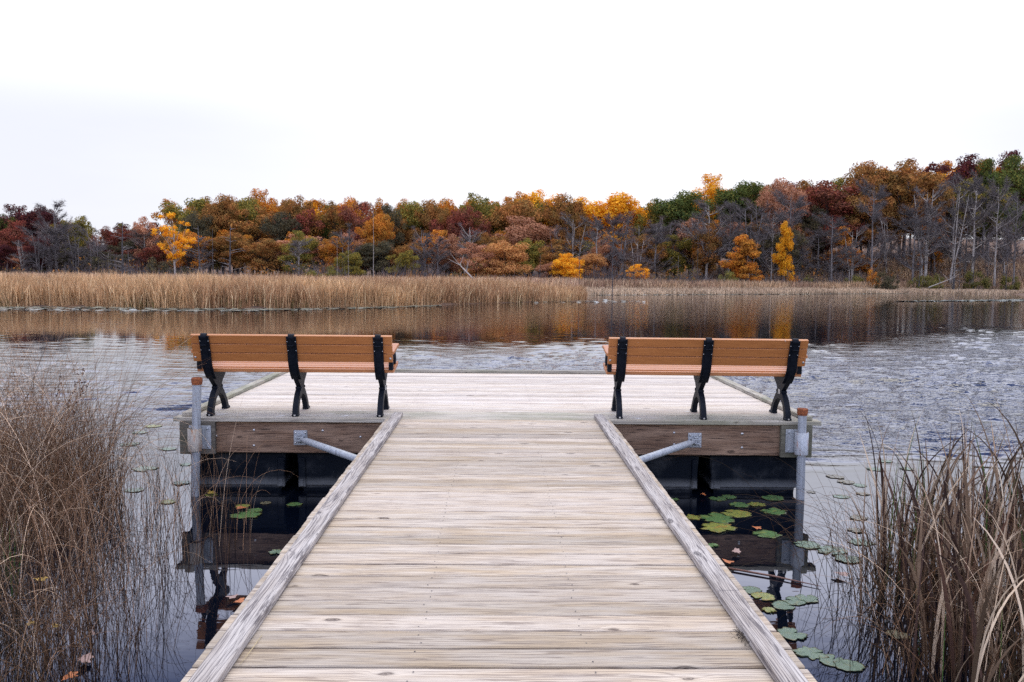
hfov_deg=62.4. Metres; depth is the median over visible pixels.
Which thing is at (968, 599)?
cattails
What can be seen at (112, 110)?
sky
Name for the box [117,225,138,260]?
broadleaf tree
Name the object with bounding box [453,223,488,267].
bare tree
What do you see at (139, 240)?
bare tree
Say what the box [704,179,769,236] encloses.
broadleaf tree
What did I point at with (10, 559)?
dry grass
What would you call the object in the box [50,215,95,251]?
broadleaf tree
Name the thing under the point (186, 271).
shrub
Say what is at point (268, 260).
bare tree
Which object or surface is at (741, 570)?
floating stalk
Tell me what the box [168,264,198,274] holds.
broadleaf tree
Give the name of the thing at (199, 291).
marsh reeds
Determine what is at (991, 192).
bare tree
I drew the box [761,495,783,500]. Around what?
lily pad
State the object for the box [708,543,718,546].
lily pad
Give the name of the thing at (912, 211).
bare tree
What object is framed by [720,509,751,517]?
lily pad
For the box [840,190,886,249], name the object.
broadleaf tree
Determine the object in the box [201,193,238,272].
broadleaf tree
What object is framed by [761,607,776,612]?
lily pad
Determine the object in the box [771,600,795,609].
lily pad
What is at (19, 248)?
broadleaf tree
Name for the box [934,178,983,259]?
broadleaf tree
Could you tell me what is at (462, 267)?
dead log
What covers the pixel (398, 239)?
broadleaf tree
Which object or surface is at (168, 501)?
lily pad
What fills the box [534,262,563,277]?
broadleaf tree
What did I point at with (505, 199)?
broadleaf tree
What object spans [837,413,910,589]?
cattail
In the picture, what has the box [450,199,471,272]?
broadleaf tree
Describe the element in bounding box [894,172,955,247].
broadleaf tree
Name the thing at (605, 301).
lily pads
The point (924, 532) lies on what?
cattail
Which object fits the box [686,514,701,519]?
lily pad
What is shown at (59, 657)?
sedge
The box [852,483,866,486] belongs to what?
lily pad
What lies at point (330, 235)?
broadleaf tree
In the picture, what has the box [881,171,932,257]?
broadleaf tree
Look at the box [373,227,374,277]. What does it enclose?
dead tree
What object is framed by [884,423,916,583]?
green reed
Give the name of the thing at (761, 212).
broadleaf tree
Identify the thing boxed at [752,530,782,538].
lily pad
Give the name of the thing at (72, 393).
seed weed
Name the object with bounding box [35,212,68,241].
broadleaf tree
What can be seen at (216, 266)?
broadleaf tree
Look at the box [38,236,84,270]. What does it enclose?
bare tree
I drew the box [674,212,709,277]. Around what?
bare tree
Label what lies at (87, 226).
broadleaf tree
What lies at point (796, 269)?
bare tree
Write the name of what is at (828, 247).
broadleaf tree
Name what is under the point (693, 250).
broadleaf tree
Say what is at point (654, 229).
bare tree
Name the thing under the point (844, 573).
fallen leaf
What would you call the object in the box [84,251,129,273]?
broadleaf tree
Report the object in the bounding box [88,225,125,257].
broadleaf tree
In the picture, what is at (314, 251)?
broadleaf tree
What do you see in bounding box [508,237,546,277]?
broadleaf tree
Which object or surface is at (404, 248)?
broadleaf tree
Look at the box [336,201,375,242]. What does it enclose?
broadleaf tree
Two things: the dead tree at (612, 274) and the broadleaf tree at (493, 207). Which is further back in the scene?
the broadleaf tree at (493, 207)
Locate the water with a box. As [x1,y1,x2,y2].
[0,293,1023,681]
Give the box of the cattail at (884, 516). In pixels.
[864,436,914,587]
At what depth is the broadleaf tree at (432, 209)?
167.51 m
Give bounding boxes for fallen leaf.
[61,671,77,680]
[79,652,93,662]
[832,571,849,576]
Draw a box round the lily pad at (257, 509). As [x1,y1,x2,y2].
[248,508,262,511]
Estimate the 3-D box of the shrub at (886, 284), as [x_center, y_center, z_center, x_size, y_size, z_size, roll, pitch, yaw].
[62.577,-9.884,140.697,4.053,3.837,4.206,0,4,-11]
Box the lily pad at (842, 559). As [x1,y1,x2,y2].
[835,554,858,562]
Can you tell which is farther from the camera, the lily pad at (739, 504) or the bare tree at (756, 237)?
the bare tree at (756, 237)
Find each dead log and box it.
[449,253,473,279]
[928,274,958,287]
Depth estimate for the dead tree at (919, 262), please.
146.75 m
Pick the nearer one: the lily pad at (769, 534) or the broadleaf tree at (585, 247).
the lily pad at (769, 534)
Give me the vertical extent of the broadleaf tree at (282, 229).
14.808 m
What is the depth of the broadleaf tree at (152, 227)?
201.91 m
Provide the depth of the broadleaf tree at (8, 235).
163.67 m
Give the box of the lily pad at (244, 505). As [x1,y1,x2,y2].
[235,504,250,507]
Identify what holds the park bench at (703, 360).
on the dock
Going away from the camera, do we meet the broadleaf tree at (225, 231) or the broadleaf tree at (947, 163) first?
the broadleaf tree at (225, 231)
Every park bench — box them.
[190,333,398,416]
[602,337,808,420]
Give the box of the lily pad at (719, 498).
[708,496,725,500]
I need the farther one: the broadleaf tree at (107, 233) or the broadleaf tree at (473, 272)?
the broadleaf tree at (107, 233)
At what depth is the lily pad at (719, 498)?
7.89 m
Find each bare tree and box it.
[5,240,35,272]
[16,225,54,272]
[23,221,72,271]
[24,199,87,269]
[38,223,72,269]
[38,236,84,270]
[57,230,89,272]
[73,224,110,273]
[83,234,114,269]
[95,250,121,272]
[124,227,162,271]
[182,237,216,269]
[225,246,250,273]
[240,241,284,274]
[278,238,317,274]
[311,235,333,270]
[328,223,359,271]
[370,245,392,275]
[409,226,441,271]
[421,236,453,272]
[437,242,467,272]
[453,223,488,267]
[543,224,567,251]
[551,211,595,274]
[574,215,618,278]
[588,210,636,269]
[602,209,640,275]
[619,234,654,277]
[620,218,650,259]
[629,221,682,278]
[648,214,687,276]
[662,237,694,275]
[672,198,743,279]
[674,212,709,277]
[697,199,763,275]
[702,213,740,277]
[726,201,773,276]
[740,197,777,275]
[755,208,798,280]
[768,188,817,271]
[786,234,820,278]
[803,211,859,281]
[805,228,844,273]
[836,223,870,280]
[845,177,899,280]
[866,215,904,274]
[883,194,945,281]
[901,179,957,283]
[916,199,948,271]
[928,173,988,285]
[941,169,1006,283]
[945,202,996,275]
[967,174,1023,285]
[986,216,1022,271]
[989,191,1023,286]
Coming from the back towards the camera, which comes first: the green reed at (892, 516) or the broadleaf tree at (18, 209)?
the broadleaf tree at (18, 209)
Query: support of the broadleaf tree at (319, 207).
on the ground at (695, 273)
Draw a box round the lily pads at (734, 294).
[632,293,906,294]
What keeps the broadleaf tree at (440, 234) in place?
on the ground at (695, 273)
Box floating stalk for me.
[728,567,818,585]
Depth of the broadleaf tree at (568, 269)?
131.27 m
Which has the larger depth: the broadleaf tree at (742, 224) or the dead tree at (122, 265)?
the broadleaf tree at (742, 224)
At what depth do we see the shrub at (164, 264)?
137.49 m
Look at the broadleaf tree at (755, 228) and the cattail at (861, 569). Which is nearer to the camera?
the cattail at (861, 569)
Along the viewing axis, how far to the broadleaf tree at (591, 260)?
133.51 m
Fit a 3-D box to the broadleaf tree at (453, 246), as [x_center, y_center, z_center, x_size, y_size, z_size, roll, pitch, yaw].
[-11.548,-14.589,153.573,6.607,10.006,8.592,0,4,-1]
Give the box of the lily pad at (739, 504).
[729,502,750,506]
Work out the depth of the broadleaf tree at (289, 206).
166.69 m
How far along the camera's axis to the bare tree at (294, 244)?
147.79 m
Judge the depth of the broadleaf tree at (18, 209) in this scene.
172.33 m
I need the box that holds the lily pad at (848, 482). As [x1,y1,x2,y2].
[837,480,854,483]
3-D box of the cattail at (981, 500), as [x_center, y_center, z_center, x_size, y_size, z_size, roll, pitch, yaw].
[2.814,1.112,5.353,0.661,1.229,0.228,0,4,-1]
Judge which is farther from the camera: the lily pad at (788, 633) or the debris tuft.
the lily pad at (788, 633)
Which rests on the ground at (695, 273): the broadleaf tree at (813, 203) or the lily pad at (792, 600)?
the broadleaf tree at (813, 203)
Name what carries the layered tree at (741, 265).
on the ground at (695, 273)
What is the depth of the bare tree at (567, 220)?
148.12 m
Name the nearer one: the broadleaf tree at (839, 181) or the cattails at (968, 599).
the cattails at (968, 599)
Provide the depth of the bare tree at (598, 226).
148.78 m
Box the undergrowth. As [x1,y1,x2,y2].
[0,243,1023,284]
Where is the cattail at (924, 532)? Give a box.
[909,453,955,610]
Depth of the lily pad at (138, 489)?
8.01 m
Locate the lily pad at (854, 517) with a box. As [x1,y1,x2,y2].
[850,515,867,519]
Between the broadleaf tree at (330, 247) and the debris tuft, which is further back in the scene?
the broadleaf tree at (330, 247)
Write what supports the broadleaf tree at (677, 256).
on the ground at (695, 273)
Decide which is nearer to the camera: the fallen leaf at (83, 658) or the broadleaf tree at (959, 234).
the fallen leaf at (83, 658)
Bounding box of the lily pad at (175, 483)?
[174,480,189,484]
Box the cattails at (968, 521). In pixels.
[878,394,1023,681]
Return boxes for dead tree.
[110,222,135,276]
[123,256,134,273]
[184,228,209,273]
[212,229,215,275]
[220,226,246,274]
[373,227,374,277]
[579,240,580,284]
[611,247,614,295]
[916,232,923,286]
[941,268,975,288]
[1003,235,1008,290]
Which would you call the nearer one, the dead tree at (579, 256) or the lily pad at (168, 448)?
the lily pad at (168, 448)
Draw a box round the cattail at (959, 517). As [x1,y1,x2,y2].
[943,412,968,585]
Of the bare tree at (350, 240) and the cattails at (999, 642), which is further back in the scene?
the bare tree at (350, 240)
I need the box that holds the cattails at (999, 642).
[844,468,1023,681]
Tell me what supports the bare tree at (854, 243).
on the ground at (695, 273)
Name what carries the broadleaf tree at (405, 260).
on the ground at (695, 273)
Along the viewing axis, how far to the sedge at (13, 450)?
7.02 m
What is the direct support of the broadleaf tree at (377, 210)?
on the ground at (695, 273)
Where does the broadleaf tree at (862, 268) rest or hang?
on the ground at (695, 273)
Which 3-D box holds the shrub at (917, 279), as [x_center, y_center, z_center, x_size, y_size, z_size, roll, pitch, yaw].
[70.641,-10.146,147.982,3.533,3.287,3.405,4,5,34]
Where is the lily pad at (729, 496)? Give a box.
[721,494,736,498]
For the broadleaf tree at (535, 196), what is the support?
on the ground at (695, 273)
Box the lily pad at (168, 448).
[160,447,176,449]
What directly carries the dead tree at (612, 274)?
on the ground at (695, 273)
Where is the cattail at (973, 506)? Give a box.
[973,431,1018,586]
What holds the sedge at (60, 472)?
on the water
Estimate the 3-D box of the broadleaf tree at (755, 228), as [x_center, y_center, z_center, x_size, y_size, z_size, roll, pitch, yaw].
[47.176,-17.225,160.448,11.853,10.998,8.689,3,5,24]
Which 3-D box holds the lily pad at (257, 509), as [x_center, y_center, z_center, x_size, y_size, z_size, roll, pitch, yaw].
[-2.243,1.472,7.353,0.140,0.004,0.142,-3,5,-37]
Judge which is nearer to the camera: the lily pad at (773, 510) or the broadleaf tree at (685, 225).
the lily pad at (773, 510)
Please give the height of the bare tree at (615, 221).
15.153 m
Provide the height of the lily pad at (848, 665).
0.003 m
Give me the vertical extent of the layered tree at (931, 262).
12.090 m
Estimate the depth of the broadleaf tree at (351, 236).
157.49 m
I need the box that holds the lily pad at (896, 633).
[885,630,909,638]
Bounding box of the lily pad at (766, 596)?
[750,592,774,600]
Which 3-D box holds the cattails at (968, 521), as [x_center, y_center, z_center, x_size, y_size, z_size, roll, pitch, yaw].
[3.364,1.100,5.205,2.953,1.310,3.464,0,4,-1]
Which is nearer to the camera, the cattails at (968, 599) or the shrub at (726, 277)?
the cattails at (968, 599)
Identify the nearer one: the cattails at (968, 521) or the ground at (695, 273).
the cattails at (968, 521)
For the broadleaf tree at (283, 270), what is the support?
on the ground at (695, 273)
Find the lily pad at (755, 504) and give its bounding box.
[746,502,766,505]
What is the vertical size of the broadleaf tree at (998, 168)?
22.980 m
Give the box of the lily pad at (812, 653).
[792,646,829,659]
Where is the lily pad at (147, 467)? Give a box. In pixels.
[133,466,158,471]
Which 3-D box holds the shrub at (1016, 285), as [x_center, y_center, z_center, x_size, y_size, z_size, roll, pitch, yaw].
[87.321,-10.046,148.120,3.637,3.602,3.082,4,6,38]
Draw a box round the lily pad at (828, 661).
[819,654,844,666]
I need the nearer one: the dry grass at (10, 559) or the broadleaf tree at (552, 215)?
the dry grass at (10, 559)
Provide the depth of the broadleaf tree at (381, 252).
150.40 m
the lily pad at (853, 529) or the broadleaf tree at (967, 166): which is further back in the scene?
the broadleaf tree at (967, 166)
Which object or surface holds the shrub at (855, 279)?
on the ground at (695, 273)
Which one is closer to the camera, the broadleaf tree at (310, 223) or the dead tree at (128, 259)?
the dead tree at (128, 259)
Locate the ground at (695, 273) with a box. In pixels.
[15,238,1023,307]
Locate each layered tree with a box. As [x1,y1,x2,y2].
[718,234,764,283]
[771,220,795,282]
[819,226,859,271]
[917,218,946,270]
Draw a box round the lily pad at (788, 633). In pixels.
[777,627,807,640]
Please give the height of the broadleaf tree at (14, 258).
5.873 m
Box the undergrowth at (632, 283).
[532,252,1023,289]
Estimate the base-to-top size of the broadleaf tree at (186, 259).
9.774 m
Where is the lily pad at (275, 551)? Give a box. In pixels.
[268,549,281,554]
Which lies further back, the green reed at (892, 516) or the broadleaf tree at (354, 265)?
the broadleaf tree at (354, 265)
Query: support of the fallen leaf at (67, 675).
on the water
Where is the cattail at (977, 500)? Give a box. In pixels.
[966,427,998,588]
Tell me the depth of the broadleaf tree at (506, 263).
132.84 m
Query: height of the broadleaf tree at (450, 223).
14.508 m
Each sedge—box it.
[0,292,521,307]
[0,304,232,574]
[0,377,161,574]
[0,389,294,681]
[0,400,251,681]
[0,457,222,681]
[0,504,205,681]
[670,434,976,681]
[740,475,978,681]
[799,425,1023,681]
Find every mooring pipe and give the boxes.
[191,377,202,496]
[796,408,807,499]
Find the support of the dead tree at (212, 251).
on the ground at (695, 273)
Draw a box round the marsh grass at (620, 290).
[583,285,1023,294]
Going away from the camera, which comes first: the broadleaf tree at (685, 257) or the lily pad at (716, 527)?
the lily pad at (716, 527)
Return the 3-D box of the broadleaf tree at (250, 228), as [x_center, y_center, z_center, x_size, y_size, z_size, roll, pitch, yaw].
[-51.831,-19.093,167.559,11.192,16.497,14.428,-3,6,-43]
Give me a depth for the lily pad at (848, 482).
8.60 m
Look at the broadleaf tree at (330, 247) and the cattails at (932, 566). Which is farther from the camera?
the broadleaf tree at (330, 247)
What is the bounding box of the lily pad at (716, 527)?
[700,522,737,532]
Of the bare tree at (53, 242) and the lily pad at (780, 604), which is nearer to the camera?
the lily pad at (780, 604)
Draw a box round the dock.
[173,369,820,681]
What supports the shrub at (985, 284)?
on the ground at (695, 273)
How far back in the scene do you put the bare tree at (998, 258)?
158.78 m
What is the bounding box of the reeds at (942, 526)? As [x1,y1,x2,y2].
[867,421,1023,681]
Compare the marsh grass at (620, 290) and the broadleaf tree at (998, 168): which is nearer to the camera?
the marsh grass at (620, 290)
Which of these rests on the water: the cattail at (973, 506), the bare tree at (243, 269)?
the cattail at (973, 506)
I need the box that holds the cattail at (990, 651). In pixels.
[959,472,1012,664]
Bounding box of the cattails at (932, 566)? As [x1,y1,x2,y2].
[868,471,1023,681]
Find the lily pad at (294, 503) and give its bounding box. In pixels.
[286,502,302,505]
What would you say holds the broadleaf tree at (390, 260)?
on the ground at (695, 273)
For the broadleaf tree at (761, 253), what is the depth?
150.46 m
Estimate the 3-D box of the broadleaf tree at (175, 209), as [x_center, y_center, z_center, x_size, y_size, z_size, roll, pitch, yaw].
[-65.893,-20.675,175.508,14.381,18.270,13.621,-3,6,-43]
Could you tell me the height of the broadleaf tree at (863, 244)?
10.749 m
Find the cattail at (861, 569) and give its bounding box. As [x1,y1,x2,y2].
[835,474,865,621]
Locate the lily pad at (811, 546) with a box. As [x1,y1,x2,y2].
[793,541,820,548]
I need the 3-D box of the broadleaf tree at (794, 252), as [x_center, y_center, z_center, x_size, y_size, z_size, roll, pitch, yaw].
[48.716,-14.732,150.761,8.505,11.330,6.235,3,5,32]
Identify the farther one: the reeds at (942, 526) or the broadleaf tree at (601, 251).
the broadleaf tree at (601, 251)
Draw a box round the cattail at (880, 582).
[854,448,887,603]
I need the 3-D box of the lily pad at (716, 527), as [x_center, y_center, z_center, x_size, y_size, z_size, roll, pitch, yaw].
[1.698,1.536,6.963,0.284,0.006,0.293,3,5,31]
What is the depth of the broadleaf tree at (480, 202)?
172.14 m
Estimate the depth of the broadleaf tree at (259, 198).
179.16 m
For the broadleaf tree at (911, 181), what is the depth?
203.13 m
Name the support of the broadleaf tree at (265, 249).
on the ground at (695, 273)
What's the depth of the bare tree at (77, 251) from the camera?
147.44 m
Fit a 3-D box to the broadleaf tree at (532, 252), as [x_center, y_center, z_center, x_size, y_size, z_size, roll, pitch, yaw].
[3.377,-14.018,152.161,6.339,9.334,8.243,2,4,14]
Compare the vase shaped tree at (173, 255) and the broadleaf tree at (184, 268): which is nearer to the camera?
the vase shaped tree at (173, 255)
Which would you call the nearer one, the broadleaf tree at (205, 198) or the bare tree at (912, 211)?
the bare tree at (912, 211)
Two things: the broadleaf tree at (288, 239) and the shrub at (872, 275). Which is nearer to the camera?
the shrub at (872, 275)
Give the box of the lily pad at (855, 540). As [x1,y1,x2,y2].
[848,538,873,545]
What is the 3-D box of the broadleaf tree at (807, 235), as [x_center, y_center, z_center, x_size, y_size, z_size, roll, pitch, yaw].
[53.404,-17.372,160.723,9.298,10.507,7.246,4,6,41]
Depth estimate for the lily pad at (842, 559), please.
6.20 m
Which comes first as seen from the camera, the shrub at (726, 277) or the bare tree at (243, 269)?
the shrub at (726, 277)
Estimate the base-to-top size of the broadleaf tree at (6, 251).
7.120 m
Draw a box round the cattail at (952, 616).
[926,486,980,676]
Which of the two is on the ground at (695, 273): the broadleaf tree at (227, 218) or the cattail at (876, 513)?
the broadleaf tree at (227, 218)
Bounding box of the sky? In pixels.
[0,0,1023,260]
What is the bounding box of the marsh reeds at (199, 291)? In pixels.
[0,269,587,308]
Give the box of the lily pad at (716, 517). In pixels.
[697,512,734,523]
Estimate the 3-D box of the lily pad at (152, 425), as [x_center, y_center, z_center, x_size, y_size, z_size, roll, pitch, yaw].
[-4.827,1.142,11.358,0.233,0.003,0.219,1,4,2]
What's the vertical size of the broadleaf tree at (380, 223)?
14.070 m
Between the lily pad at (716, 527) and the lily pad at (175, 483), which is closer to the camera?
the lily pad at (716, 527)
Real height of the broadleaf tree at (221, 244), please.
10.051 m
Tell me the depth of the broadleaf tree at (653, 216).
172.33 m
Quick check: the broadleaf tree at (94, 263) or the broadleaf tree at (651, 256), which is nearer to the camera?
the broadleaf tree at (94, 263)
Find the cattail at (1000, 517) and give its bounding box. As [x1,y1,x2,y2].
[964,449,1023,639]
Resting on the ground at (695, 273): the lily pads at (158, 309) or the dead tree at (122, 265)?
the dead tree at (122, 265)
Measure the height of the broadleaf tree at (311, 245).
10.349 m
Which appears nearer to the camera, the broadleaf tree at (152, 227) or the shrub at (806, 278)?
the shrub at (806, 278)
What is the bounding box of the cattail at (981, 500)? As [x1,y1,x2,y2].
[898,437,1000,603]
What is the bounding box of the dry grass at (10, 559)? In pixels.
[0,502,27,610]
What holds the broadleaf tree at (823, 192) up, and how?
on the ground at (695, 273)
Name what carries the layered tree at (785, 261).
on the ground at (695, 273)
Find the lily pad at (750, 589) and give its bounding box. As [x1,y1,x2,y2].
[743,586,762,593]
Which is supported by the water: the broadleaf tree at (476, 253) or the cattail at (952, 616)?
the cattail at (952, 616)
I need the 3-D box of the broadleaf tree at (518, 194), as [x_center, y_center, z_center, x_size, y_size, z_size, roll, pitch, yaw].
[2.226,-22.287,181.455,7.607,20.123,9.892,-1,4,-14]
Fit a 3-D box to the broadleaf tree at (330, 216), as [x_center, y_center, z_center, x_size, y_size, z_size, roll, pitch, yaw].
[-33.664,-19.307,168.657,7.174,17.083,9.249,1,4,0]
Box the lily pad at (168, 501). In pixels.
[161,499,175,503]
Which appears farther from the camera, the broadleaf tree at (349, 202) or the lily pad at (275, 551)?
the broadleaf tree at (349, 202)
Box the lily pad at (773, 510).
[760,507,786,514]
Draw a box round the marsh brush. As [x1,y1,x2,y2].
[228,269,573,285]
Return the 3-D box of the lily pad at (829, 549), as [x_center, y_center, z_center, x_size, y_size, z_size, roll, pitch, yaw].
[2.432,1.587,6.418,0.234,0.005,0.238,3,5,31]
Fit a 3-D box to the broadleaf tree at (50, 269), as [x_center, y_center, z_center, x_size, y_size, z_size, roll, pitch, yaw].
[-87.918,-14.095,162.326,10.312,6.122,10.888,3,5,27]
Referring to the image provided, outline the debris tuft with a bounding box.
[731,627,749,646]
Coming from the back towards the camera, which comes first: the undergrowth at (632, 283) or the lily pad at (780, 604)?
the undergrowth at (632, 283)
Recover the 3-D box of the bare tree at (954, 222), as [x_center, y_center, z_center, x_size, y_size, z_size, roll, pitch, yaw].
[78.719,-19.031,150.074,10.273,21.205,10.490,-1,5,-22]
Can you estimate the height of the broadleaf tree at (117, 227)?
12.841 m
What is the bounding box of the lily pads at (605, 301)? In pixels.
[533,299,644,301]
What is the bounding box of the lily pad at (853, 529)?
[847,528,861,532]
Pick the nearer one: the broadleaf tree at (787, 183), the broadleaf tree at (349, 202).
the broadleaf tree at (349, 202)
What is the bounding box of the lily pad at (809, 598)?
[795,594,818,602]
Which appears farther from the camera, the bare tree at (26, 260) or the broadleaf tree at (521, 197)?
the broadleaf tree at (521, 197)
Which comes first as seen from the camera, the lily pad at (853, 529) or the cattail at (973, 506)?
the cattail at (973, 506)
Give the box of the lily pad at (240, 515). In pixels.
[230,511,261,518]
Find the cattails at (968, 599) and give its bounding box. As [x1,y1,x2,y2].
[860,409,1023,681]
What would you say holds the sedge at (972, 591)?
on the water
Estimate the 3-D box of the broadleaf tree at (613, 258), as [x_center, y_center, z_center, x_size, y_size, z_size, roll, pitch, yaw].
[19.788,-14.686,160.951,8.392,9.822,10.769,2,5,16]
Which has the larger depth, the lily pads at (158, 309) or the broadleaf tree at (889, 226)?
the broadleaf tree at (889, 226)
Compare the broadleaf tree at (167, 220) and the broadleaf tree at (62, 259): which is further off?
the broadleaf tree at (167, 220)
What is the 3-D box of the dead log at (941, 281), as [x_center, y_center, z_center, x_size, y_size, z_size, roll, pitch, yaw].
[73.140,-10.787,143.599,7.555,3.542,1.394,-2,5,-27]
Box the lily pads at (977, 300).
[914,299,1023,300]
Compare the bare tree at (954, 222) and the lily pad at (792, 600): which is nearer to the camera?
the lily pad at (792, 600)
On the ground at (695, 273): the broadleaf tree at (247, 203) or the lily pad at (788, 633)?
the broadleaf tree at (247, 203)
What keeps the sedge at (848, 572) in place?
on the water
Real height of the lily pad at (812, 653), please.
0.006 m
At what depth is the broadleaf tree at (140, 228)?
156.23 m
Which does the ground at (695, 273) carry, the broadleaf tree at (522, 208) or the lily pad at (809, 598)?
the broadleaf tree at (522, 208)
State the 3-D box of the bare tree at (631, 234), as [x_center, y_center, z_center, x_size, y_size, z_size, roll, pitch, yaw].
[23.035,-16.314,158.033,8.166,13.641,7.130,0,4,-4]
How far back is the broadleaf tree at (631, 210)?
176.76 m
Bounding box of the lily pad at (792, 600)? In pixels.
[782,596,805,604]
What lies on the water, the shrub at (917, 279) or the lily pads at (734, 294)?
the lily pads at (734, 294)
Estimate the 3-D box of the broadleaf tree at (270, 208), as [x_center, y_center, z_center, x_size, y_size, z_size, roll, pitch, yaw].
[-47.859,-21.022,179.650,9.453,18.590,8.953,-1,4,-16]
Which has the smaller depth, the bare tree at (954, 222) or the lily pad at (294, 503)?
the lily pad at (294, 503)
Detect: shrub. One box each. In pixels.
[145,257,173,275]
[176,266,192,274]
[303,265,337,276]
[715,270,738,281]
[802,274,812,282]
[842,276,864,284]
[867,267,881,286]
[873,270,900,289]
[905,274,924,288]
[923,273,944,288]
[963,269,992,289]
[999,273,1020,289]
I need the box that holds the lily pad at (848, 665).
[833,659,865,670]
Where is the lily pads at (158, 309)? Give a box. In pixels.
[0,305,441,310]
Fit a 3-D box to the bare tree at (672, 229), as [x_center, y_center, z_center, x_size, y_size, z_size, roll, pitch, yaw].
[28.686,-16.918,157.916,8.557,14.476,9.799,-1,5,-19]
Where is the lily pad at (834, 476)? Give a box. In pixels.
[826,474,843,478]
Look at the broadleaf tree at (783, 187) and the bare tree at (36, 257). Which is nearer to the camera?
the bare tree at (36, 257)
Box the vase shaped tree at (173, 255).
[151,211,196,273]
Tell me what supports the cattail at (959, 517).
on the water
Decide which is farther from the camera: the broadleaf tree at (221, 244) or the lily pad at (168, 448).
the broadleaf tree at (221, 244)
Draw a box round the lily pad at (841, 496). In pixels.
[833,494,849,497]
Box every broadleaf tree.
[0,203,40,246]
[0,213,18,271]
[0,220,34,255]
[0,243,18,269]
[3,246,30,272]
[3,255,35,272]
[10,204,61,246]
[21,238,61,271]
[31,252,67,273]
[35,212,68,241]
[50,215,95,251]
[53,247,92,272]
[68,217,92,262]
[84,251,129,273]
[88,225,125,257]
[103,223,129,251]
[104,237,142,270]
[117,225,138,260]
[121,245,170,268]
[132,216,162,257]
[145,222,164,240]
[151,198,189,235]
[155,235,194,273]
[158,198,211,233]
[163,231,211,270]
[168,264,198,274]
[177,210,213,274]
[184,196,218,271]
[188,248,225,272]
[194,205,232,273]
[194,231,250,274]
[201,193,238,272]
[215,229,256,275]
[219,198,263,273]
[224,204,275,273]
[237,237,283,274]
[243,188,276,274]
[246,238,290,274]
[256,198,281,274]
[259,211,303,273]
[265,198,295,237]
[272,208,325,239]
[276,195,324,238]
[276,233,330,269]
[277,230,319,274]
[280,231,323,272]
[295,200,321,270]
[309,198,330,272]
[315,210,339,240]
[318,236,359,271]
[321,200,361,238]
[323,233,338,263]
[325,195,364,224]
[332,232,363,269]
[333,250,366,275]
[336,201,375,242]
[347,239,392,274]
[351,213,394,273]
[354,240,393,276]
[363,197,388,276]
[371,204,407,274]
[383,255,396,274]
[384,248,431,275]
[385,250,420,274]
[389,242,428,277]
[391,199,414,242]
[392,218,422,249]
[394,201,435,274]
[413,199,449,274]
[414,229,461,273]
[428,214,458,275]
[429,196,455,273]
[431,233,465,273]
[446,205,493,276]
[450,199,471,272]
[456,242,500,277]
[457,192,503,275]
[465,254,500,277]
[472,231,508,274]
[473,196,542,242]
[475,202,504,235]
[481,240,532,276]
[492,215,559,276]
[494,196,509,275]
[495,230,513,275]
[507,191,530,276]
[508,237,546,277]
[512,193,534,225]
[513,238,546,274]
[518,189,561,275]
[526,200,549,274]
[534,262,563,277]
[537,239,583,275]
[540,192,582,249]
[543,237,581,271]
[548,253,584,279]
[560,200,591,256]
[569,241,601,267]
[570,191,641,278]
[576,253,606,277]
[582,240,622,275]
[598,194,645,277]
[601,238,631,277]
[610,207,650,242]
[617,233,667,273]
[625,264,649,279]
[632,198,673,275]
[633,242,661,273]
[636,202,652,254]
[649,189,716,277]
[654,234,692,277]
[663,242,695,277]
[671,218,703,278]
[684,220,726,279]
[689,173,729,227]
[691,222,722,274]
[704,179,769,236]
[715,222,746,272]
[718,233,768,280]
[733,221,777,274]
[743,187,774,223]
[751,185,775,257]
[754,177,807,235]
[761,228,808,279]
[775,222,812,271]
[777,189,818,227]
[786,181,800,190]
[791,178,824,212]
[796,205,829,252]
[802,179,867,260]
[807,199,834,259]
[819,177,848,250]
[832,251,878,272]
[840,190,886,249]
[842,160,898,255]
[849,221,881,250]
[862,181,911,258]
[868,158,947,257]
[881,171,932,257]
[889,225,911,252]
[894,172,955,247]
[905,162,940,252]
[909,153,980,253]
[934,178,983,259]
[935,160,954,177]
[944,210,968,241]
[951,157,1000,242]
[962,176,1018,258]
[974,157,1013,254]
[979,154,1023,244]
[996,149,1023,251]
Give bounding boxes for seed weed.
[46,368,84,484]
[59,381,87,495]
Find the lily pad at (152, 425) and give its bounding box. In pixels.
[146,424,161,426]
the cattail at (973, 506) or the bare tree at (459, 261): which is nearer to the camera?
the cattail at (973, 506)
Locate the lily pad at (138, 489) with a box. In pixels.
[125,488,143,491]
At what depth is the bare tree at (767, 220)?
148.94 m
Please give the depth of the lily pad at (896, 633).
4.89 m
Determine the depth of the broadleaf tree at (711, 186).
177.34 m
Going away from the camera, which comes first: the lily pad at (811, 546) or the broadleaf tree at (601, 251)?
the lily pad at (811, 546)
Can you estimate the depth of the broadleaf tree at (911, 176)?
164.97 m
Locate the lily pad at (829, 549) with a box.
[817,545,846,554]
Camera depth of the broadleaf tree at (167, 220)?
204.58 m
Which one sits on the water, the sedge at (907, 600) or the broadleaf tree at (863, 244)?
the sedge at (907, 600)
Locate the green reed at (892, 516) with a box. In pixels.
[886,452,898,590]
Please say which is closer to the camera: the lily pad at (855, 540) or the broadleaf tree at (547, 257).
the lily pad at (855, 540)
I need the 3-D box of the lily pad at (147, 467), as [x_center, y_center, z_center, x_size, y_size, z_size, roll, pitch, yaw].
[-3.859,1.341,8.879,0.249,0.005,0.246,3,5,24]

